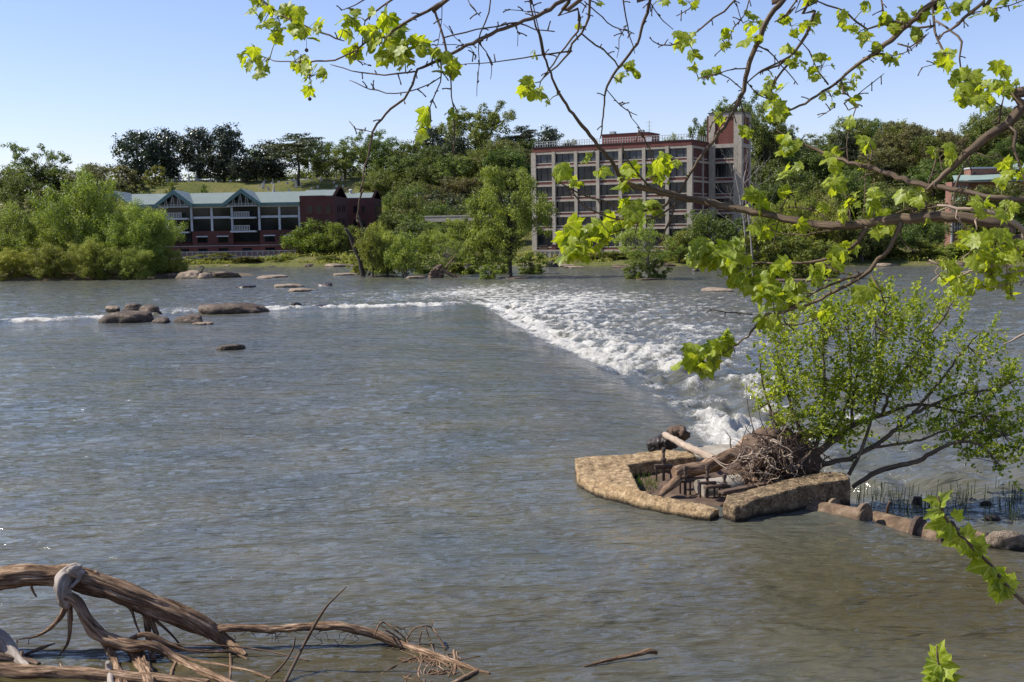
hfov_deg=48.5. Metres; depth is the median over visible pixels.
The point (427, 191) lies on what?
tree
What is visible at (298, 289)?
rock
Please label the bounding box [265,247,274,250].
window
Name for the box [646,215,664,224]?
window
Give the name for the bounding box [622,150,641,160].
window
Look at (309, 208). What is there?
arched window
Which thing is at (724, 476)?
valve
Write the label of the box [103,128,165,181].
magnolia tree
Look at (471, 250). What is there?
island tree
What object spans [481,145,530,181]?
tree
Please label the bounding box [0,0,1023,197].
sky
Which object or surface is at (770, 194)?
tree
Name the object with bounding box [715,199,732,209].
window
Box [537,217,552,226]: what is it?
window
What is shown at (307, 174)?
wood
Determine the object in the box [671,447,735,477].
log
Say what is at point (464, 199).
tree
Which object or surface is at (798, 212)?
tree
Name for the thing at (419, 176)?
tree
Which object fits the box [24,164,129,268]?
willow tree
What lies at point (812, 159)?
tree
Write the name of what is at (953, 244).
tree
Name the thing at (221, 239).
window
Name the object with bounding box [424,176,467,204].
tree
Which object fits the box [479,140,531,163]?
tree
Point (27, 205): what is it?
shrub
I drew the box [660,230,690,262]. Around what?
tree
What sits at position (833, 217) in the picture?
tree
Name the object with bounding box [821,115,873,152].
tree
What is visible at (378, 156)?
tree
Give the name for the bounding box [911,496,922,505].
rock
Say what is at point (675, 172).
window
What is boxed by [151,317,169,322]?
rock
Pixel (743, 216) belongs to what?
dead tree
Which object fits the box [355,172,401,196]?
tree
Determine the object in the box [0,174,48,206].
tree
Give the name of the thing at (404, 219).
shrub
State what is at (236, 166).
magnolia tree
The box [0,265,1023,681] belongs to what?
river water
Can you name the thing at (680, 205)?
window
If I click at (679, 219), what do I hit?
window
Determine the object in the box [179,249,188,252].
window
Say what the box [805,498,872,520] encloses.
iron pipe
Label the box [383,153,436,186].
tree
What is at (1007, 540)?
rock
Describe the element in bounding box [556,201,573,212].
window
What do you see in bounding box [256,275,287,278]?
rock
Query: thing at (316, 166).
tree
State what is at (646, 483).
grass tuft
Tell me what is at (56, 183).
tree
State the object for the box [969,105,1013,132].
tree
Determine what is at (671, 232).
window
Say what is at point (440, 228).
shrub
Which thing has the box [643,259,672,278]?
shrub
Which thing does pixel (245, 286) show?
rock
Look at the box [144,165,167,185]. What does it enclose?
shrub
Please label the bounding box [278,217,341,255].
bush
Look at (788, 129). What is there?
tree
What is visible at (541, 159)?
window
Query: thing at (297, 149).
pine tree
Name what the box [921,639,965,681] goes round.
sapling
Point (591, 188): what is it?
window
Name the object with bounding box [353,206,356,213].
arched window
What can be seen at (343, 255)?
shoreline grass
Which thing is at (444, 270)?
fallen log
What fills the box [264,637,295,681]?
twig
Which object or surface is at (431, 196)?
cedar tree
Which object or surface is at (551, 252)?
retaining wall
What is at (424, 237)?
tree
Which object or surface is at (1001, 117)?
tree
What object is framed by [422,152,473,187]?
tree
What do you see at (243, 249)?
window
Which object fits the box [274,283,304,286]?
rock
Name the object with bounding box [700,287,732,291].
rock
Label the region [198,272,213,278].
rock
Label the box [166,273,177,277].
rock
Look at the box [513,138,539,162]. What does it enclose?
tree
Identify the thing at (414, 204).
tree
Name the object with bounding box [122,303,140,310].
rock
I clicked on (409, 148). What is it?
tree
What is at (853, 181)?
tree
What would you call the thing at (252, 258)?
shrub
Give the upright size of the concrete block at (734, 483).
0.794 m
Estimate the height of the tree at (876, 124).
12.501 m
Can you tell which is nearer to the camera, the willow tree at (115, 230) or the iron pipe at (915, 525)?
the iron pipe at (915, 525)
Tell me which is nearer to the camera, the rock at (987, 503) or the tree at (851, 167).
the rock at (987, 503)
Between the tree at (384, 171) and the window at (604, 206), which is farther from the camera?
the tree at (384, 171)
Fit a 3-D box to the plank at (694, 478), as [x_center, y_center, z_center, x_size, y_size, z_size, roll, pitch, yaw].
[4.907,3.344,27.837,1.749,0.085,0.161,-2,6,-12]
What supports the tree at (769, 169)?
on the hillside ground at (227, 186)
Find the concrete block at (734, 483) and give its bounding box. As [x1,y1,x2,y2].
[693,470,783,496]
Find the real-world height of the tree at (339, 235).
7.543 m
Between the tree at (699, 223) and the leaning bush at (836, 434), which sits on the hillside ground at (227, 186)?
the tree at (699, 223)
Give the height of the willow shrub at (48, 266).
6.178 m
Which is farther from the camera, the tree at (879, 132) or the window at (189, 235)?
the tree at (879, 132)
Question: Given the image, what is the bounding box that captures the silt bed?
[637,462,737,506]
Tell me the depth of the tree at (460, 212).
247.53 m
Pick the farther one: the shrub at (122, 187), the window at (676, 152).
the shrub at (122, 187)
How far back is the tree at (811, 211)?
226.02 m
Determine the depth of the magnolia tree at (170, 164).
333.83 m
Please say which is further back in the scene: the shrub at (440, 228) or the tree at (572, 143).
the tree at (572, 143)
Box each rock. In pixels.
[98,310,153,322]
[105,306,119,311]
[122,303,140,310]
[139,304,161,313]
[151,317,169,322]
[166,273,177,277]
[173,314,202,322]
[176,270,199,278]
[192,322,212,324]
[197,302,269,314]
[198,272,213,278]
[212,271,241,277]
[215,344,244,349]
[236,285,255,287]
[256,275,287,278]
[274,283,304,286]
[288,288,316,291]
[290,302,302,305]
[316,282,331,286]
[330,264,347,266]
[333,273,358,275]
[406,276,425,278]
[547,261,558,266]
[564,266,584,267]
[612,265,630,267]
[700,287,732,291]
[876,263,892,266]
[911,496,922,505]
[979,501,991,506]
[985,514,1000,520]
[985,530,1023,551]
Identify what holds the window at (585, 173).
in the office block at (702, 181)
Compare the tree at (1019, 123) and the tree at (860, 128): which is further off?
the tree at (860, 128)
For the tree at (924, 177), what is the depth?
235.42 m
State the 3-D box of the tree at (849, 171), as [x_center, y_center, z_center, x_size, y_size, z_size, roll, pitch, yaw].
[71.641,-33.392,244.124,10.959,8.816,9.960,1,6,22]
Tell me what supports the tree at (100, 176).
on the hillside ground at (227, 186)
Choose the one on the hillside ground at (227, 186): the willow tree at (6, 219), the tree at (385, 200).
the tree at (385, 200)
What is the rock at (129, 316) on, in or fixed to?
on the river water
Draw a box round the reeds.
[856,476,1020,522]
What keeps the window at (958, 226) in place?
in the brick house
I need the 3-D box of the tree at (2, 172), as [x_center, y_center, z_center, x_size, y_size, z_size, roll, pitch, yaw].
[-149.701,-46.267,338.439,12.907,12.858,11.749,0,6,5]
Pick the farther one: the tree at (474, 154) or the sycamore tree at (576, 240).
the tree at (474, 154)
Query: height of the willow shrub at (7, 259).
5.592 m
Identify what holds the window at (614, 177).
in the office block at (702, 181)
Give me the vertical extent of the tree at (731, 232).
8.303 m
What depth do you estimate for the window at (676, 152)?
204.14 m
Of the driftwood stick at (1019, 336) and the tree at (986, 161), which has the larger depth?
the tree at (986, 161)
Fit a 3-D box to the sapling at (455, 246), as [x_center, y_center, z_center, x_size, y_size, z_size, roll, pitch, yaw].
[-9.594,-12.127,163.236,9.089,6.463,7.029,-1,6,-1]
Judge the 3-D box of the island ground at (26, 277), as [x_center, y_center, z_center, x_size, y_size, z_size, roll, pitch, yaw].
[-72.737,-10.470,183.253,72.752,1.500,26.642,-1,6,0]
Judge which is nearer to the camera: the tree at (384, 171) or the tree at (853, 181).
the tree at (853, 181)
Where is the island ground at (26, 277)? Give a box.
[0,270,251,280]
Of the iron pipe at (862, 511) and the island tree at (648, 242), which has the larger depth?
the island tree at (648, 242)
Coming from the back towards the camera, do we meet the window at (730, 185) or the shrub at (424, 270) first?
the window at (730, 185)
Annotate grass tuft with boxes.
[634,472,660,490]
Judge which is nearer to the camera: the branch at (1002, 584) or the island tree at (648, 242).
the branch at (1002, 584)
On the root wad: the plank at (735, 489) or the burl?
the plank at (735, 489)
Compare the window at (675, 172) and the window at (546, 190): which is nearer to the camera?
the window at (675, 172)
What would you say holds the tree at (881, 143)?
on the hillside ground at (227, 186)
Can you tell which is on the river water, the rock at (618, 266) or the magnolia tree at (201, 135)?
the rock at (618, 266)
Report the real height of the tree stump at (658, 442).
0.640 m
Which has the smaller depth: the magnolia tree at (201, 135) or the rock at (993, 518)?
the rock at (993, 518)
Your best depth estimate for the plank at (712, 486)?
26.68 m
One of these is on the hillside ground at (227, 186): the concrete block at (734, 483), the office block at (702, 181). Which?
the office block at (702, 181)
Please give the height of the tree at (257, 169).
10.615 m
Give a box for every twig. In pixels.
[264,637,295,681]
[283,587,346,681]
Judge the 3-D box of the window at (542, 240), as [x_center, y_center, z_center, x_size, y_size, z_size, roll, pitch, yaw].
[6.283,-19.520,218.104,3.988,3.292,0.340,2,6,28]
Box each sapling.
[363,234,412,274]
[414,234,472,276]
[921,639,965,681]
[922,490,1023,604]
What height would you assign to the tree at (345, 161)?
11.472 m
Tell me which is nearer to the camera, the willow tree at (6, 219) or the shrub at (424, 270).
the shrub at (424, 270)
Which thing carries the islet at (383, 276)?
on the river water
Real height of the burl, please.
0.454 m
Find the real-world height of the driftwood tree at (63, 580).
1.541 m
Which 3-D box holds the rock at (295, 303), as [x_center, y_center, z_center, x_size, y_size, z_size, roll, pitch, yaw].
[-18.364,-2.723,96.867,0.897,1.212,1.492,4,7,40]
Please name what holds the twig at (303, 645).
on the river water
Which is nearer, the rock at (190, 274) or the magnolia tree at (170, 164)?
the rock at (190, 274)
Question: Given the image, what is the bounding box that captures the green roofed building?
[108,187,381,259]
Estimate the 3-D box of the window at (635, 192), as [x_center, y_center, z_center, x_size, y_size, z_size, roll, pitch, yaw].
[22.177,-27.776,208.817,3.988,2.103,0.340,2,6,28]
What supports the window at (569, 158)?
in the office block at (702, 181)
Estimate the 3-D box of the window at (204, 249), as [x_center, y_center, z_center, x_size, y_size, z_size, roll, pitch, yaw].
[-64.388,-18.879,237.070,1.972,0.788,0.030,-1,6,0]
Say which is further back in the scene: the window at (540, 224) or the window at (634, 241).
the window at (540, 224)
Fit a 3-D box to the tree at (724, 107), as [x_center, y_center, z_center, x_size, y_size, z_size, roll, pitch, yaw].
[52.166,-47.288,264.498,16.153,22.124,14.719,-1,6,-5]
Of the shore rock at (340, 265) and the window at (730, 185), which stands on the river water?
the shore rock at (340, 265)
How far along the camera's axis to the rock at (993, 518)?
26.52 m
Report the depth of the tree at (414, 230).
229.85 m
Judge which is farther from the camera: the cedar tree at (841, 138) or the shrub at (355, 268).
the cedar tree at (841, 138)
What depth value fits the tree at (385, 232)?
223.74 m
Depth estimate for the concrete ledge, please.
32.40 m
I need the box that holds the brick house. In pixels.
[944,163,1023,246]
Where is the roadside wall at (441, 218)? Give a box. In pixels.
[424,214,490,221]
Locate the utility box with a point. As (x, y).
(543, 247)
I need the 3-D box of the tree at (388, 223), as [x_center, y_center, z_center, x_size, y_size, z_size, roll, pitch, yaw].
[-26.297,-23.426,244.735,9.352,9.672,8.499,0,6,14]
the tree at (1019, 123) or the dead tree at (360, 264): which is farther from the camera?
the tree at (1019, 123)
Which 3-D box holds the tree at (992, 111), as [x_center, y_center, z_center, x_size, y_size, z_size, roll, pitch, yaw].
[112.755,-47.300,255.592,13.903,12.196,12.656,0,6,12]
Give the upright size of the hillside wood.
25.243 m
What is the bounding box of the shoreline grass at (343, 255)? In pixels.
[174,249,1023,264]
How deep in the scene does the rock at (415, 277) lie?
158.53 m
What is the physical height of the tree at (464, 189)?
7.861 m
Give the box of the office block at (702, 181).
[531,111,751,253]
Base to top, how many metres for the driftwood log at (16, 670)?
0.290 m
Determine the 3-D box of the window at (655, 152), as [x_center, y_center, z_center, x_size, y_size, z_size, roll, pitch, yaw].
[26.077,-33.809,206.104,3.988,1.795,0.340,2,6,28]
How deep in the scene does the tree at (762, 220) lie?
183.89 m
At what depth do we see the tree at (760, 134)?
257.69 m
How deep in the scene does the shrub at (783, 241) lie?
139.03 m
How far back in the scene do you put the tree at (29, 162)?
330.92 m
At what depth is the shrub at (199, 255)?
231.00 m
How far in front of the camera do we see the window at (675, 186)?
204.81 m
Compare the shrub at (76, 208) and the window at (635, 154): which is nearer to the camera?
the window at (635, 154)
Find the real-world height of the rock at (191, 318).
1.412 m
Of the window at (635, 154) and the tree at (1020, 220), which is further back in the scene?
the window at (635, 154)
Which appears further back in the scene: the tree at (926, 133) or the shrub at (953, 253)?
the tree at (926, 133)
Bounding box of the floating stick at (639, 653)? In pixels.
[582,648,657,666]
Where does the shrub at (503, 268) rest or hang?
in the river water
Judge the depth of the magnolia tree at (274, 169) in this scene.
333.91 m
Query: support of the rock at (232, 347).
in the river water
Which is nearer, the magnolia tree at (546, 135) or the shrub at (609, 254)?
the shrub at (609, 254)
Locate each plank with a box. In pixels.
[682,475,727,480]
[703,483,727,488]
[718,481,769,494]
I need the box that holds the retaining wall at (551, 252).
[534,250,563,257]
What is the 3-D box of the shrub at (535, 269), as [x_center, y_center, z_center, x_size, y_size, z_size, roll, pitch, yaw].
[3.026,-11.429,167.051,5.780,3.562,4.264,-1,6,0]
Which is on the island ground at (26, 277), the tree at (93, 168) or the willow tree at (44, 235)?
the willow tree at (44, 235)
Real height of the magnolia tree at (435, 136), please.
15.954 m
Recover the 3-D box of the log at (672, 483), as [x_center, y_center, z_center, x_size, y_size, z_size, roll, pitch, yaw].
[3.765,3.455,26.956,0.659,0.490,0.284,-4,6,-26]
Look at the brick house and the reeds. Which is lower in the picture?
the reeds
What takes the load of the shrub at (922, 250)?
on the hillside ground at (227, 186)
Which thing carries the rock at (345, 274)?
on the river water
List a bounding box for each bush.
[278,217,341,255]
[742,255,1023,495]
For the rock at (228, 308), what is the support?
on the river water
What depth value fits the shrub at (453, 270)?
170.87 m
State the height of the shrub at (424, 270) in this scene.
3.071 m
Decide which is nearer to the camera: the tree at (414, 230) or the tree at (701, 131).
the tree at (414, 230)
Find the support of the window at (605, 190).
in the office block at (702, 181)
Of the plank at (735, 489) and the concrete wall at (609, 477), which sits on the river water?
the concrete wall at (609, 477)
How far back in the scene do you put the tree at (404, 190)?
277.59 m
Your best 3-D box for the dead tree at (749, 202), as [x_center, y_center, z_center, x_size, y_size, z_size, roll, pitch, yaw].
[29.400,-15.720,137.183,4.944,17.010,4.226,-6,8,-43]
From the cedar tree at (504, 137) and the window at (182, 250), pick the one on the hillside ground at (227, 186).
the cedar tree at (504, 137)
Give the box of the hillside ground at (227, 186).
[0,154,1023,268]
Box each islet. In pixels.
[366,275,398,276]
[499,276,530,278]
[636,278,664,280]
[776,278,850,281]
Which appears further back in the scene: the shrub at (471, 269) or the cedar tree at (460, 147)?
the cedar tree at (460, 147)
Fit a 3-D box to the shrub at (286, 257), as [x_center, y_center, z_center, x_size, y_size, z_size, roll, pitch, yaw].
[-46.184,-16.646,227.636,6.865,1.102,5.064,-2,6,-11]
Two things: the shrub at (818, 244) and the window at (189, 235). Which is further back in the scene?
the window at (189, 235)
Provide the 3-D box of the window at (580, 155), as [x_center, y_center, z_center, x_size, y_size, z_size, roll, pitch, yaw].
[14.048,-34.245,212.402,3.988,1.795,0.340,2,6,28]
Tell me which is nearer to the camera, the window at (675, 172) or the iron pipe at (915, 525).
the iron pipe at (915, 525)
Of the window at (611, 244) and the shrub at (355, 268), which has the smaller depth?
the shrub at (355, 268)
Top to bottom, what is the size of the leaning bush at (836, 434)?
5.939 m
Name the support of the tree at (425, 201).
on the hillside ground at (227, 186)
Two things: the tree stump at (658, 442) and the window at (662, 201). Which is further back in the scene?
the window at (662, 201)
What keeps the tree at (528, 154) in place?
on the hillside ground at (227, 186)
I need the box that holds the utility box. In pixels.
[539,245,548,249]
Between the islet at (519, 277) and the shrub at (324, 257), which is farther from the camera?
the shrub at (324, 257)
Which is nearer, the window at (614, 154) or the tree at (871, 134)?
the window at (614, 154)
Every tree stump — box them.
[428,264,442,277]
[646,433,677,451]
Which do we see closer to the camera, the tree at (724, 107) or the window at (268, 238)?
the window at (268, 238)
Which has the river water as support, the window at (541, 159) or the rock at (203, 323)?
the rock at (203, 323)
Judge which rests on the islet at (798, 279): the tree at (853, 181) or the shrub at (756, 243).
the shrub at (756, 243)
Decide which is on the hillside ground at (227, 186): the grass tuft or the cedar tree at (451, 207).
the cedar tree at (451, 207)
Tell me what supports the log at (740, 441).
on the silt bed
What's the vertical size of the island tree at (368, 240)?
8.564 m
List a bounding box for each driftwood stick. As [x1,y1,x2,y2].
[24,643,54,655]
[1003,333,1023,343]
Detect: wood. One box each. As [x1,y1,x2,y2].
[0,144,879,203]
[0,145,1020,250]
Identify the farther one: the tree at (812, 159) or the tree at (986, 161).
the tree at (812, 159)
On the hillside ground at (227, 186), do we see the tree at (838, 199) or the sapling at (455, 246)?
the tree at (838, 199)
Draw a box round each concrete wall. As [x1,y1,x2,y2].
[575,450,718,520]
[723,472,850,522]
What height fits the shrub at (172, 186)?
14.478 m
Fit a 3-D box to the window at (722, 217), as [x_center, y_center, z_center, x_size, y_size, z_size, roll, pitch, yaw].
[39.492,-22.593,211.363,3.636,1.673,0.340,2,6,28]
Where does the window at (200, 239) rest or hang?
in the green roofed building
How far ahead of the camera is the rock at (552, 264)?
193.66 m
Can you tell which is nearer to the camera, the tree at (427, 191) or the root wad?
the root wad
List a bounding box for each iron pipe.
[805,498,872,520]
[873,511,988,541]
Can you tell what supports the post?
in the river water
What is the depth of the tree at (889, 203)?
220.61 m
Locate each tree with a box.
[0,165,24,199]
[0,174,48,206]
[0,200,42,271]
[0,209,77,271]
[0,562,489,681]
[1,141,72,194]
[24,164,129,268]
[31,165,72,194]
[59,162,112,189]
[71,189,137,269]
[81,171,128,190]
[84,197,171,274]
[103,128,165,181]
[121,204,188,269]
[141,126,189,180]
[171,126,219,180]
[192,122,252,180]
[226,156,265,181]
[236,0,1023,380]
[240,149,266,180]
[246,139,301,179]
[261,133,330,185]
[296,140,334,178]
[320,221,357,252]
[321,141,370,178]
[339,129,386,176]
[344,214,390,276]
[353,221,390,276]
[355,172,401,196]
[361,136,404,172]
[374,226,408,247]
[375,210,408,235]
[377,167,410,183]
[381,190,424,218]
[382,184,424,216]
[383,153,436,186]
[383,230,423,276]
[384,139,424,158]
[385,192,426,227]
[391,164,446,192]
[391,192,444,218]
[394,222,433,253]
[399,190,446,218]
[402,182,442,201]
[409,200,453,236]
[411,125,448,151]
[412,144,451,166]
[415,227,445,254]
[419,177,461,193]
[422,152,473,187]
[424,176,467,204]
[433,218,475,252]
[434,131,475,169]
[436,100,516,154]
[439,203,473,240]
[441,192,465,211]
[442,203,467,224]
[444,176,483,199]
[450,148,493,177]
[455,184,505,214]
[456,195,523,274]
[465,163,558,276]
[465,195,497,233]
[468,168,506,188]
[470,138,527,171]
[475,151,529,166]
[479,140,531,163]
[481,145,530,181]
[490,194,523,229]
[493,132,517,148]
[496,164,530,193]
[504,190,531,224]
[509,125,540,150]
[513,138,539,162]
[536,124,571,146]
[561,139,578,145]
[612,217,686,276]
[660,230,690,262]
[664,133,683,140]
[672,208,730,254]
[688,117,706,141]
[703,89,768,159]
[707,217,757,251]
[716,139,774,267]
[738,203,796,260]
[741,142,777,275]
[744,106,795,175]
[751,159,794,191]
[751,178,787,221]
[761,165,817,201]
[767,124,807,156]
[771,199,834,256]
[776,187,827,231]
[781,143,841,177]
[790,206,848,235]
[802,133,830,150]
[805,201,858,257]
[819,165,872,195]
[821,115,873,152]
[825,128,866,165]
[826,166,863,170]
[828,170,868,216]
[833,178,868,219]
[836,217,887,262]
[849,129,882,151]
[850,180,893,219]
[854,117,899,147]
[858,135,902,170]
[859,147,919,183]
[860,189,910,224]
[864,223,923,257]
[872,121,918,165]
[880,118,918,160]
[883,121,936,161]
[889,124,934,173]
[892,185,927,224]
[900,221,954,251]
[903,157,967,200]
[904,201,944,233]
[910,132,960,174]
[917,128,972,172]
[946,235,975,252]
[949,180,1023,247]
[954,111,1007,154]
[963,150,1002,171]
[968,120,1022,164]
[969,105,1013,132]
[983,105,1023,126]
[983,111,1021,147]
[986,110,1023,144]
[989,136,1023,171]
[1001,120,1023,157]
[1013,203,1023,234]
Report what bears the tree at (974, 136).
on the hillside ground at (227, 186)
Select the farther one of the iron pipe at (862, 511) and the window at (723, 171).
the window at (723, 171)
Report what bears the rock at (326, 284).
on the river water
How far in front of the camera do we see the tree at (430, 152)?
308.48 m
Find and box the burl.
[667,424,690,440]
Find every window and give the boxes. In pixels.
[173,233,191,242]
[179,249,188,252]
[196,236,207,242]
[198,248,207,251]
[217,236,228,242]
[234,231,259,241]
[242,248,251,251]
[264,235,274,241]
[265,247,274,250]
[307,206,312,213]
[316,206,321,213]
[325,206,330,213]
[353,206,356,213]
[536,154,551,164]
[536,168,551,182]
[536,187,551,197]
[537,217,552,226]
[537,230,552,247]
[556,153,573,163]
[556,186,573,197]
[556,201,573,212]
[556,217,567,226]
[577,152,595,162]
[578,166,595,180]
[578,185,595,196]
[578,201,595,212]
[581,216,595,225]
[600,151,617,161]
[600,165,617,179]
[600,184,618,195]
[600,200,618,211]
[604,234,618,246]
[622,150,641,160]
[623,184,641,195]
[623,229,641,246]
[624,164,641,178]
[646,149,664,159]
[646,183,664,194]
[646,199,664,210]
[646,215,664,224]
[647,229,664,246]
[669,199,686,210]
[670,148,686,158]
[670,162,686,177]
[670,182,686,193]
[670,215,686,224]
[670,229,685,244]
[715,147,733,159]
[715,164,733,177]
[715,183,733,194]
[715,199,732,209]
[715,215,732,223]
[954,222,961,230]
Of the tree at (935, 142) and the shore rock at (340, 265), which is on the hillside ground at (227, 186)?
the tree at (935, 142)
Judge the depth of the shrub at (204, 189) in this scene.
289.68 m
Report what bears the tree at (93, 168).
on the hillside ground at (227, 186)
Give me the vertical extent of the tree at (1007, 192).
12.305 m
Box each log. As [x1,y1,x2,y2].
[0,629,28,663]
[0,650,40,664]
[0,662,209,681]
[440,254,458,276]
[658,475,681,496]
[662,432,714,458]
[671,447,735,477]
[735,434,748,462]
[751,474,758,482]
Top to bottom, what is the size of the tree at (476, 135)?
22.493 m
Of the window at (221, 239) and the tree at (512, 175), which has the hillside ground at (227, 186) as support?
the tree at (512, 175)
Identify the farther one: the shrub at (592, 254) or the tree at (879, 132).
the tree at (879, 132)
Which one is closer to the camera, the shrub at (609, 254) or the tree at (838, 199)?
the shrub at (609, 254)
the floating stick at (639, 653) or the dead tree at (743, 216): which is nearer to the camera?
the floating stick at (639, 653)
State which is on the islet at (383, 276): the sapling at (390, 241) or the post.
the sapling at (390, 241)
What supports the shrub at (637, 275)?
in the river water
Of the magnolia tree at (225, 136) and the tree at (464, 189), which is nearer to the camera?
the tree at (464, 189)
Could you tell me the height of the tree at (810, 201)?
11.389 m
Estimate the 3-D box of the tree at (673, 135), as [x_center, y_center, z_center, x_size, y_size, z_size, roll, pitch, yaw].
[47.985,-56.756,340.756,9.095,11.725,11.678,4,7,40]
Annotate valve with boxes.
[654,447,672,480]
[679,466,691,495]
[698,465,716,497]
[718,474,730,495]
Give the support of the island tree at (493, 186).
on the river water
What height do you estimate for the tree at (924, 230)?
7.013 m
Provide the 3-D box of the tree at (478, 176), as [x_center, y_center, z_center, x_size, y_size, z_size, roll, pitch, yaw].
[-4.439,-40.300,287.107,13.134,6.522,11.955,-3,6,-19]
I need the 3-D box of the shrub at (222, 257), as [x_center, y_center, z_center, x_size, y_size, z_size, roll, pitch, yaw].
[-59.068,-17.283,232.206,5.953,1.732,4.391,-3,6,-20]
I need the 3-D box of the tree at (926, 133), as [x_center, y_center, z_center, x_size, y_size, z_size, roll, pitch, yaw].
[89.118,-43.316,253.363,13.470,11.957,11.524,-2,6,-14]
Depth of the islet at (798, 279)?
134.03 m
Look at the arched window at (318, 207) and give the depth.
235.94 m
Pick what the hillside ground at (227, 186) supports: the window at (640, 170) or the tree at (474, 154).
the tree at (474, 154)
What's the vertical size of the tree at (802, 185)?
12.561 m
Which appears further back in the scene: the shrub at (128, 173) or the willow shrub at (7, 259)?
the shrub at (128, 173)
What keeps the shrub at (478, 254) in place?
on the hillside ground at (227, 186)
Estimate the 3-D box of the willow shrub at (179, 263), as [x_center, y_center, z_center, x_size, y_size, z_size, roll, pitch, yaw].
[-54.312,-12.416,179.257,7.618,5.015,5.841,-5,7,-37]
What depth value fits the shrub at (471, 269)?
170.09 m
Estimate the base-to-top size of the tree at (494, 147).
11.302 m
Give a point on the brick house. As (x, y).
(974, 177)
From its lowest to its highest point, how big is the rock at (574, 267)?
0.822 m
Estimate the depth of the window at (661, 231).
207.41 m
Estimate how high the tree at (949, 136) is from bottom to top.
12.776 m
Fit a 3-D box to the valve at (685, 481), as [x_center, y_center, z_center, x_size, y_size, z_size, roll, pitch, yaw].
[4.148,3.444,27.254,0.300,0.910,0.150,-1,6,0]
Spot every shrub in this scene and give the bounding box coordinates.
[0,246,40,280]
[12,189,62,215]
[18,242,83,279]
[61,238,126,279]
[72,190,98,218]
[98,177,143,197]
[101,245,154,279]
[105,165,147,190]
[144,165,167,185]
[150,246,189,272]
[163,180,175,193]
[184,254,218,260]
[200,184,211,192]
[208,252,235,259]
[229,256,264,261]
[266,255,294,260]
[316,255,344,259]
[346,254,368,273]
[366,261,396,274]
[389,214,445,252]
[411,256,433,273]
[420,222,457,252]
[439,251,467,273]
[452,257,482,273]
[462,251,499,259]
[476,264,500,278]
[489,254,514,273]
[513,251,551,273]
[587,253,601,257]
[592,252,628,257]
[621,262,647,278]
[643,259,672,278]
[740,221,781,277]
[753,235,818,277]
[791,239,853,277]
[860,248,908,256]
[891,240,941,256]
[924,246,969,257]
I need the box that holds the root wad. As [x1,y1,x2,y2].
[706,386,843,488]
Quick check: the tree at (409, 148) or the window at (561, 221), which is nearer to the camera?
the window at (561, 221)
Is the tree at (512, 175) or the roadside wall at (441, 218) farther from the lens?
the tree at (512, 175)
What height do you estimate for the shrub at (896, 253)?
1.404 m
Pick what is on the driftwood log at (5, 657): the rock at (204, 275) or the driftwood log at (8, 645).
the driftwood log at (8, 645)
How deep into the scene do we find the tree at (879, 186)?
230.09 m
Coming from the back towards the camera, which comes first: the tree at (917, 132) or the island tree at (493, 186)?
the tree at (917, 132)
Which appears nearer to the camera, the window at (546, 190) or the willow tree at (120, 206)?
the willow tree at (120, 206)
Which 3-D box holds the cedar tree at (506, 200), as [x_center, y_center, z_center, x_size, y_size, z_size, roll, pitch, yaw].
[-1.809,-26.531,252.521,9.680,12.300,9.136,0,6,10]
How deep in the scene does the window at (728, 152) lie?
210.26 m
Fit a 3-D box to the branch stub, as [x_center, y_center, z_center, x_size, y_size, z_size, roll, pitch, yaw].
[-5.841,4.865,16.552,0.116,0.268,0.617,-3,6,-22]
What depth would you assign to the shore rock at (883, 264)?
173.54 m
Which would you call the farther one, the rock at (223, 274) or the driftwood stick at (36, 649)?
the rock at (223, 274)
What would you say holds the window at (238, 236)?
in the green roofed building
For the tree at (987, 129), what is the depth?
245.63 m
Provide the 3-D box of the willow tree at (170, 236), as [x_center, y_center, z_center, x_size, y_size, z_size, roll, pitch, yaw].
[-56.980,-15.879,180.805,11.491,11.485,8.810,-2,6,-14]
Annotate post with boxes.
[885,500,890,513]
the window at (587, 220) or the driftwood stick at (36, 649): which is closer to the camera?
the driftwood stick at (36, 649)
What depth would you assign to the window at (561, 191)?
215.35 m
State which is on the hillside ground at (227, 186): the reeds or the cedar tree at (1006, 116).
the cedar tree at (1006, 116)
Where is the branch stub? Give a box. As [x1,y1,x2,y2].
[105,660,114,681]
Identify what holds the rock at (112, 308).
on the river water
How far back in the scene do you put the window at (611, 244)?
211.60 m
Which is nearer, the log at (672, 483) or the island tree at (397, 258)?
the log at (672, 483)
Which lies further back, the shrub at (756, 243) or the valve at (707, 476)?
the shrub at (756, 243)
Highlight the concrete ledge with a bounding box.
[693,444,735,461]
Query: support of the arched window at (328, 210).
in the green roofed building
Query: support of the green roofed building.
on the hillside ground at (227, 186)
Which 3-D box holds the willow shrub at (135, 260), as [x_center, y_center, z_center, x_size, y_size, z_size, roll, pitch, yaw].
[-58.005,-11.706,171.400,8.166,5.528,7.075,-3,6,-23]
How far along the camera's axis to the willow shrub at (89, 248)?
171.31 m
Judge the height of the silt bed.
0.814 m
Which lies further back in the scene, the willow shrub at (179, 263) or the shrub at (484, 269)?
the willow shrub at (179, 263)
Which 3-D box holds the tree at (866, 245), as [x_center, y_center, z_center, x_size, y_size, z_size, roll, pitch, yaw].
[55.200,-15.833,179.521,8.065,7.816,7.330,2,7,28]
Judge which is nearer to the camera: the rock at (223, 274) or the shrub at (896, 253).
the rock at (223, 274)
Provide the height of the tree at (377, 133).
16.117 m
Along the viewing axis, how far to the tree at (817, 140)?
295.35 m
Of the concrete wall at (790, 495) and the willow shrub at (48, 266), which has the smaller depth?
the concrete wall at (790, 495)
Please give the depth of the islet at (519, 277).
152.75 m
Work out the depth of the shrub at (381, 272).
175.26 m
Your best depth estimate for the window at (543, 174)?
216.88 m
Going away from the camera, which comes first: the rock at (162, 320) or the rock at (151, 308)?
the rock at (162, 320)
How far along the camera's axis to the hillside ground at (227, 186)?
254.06 m

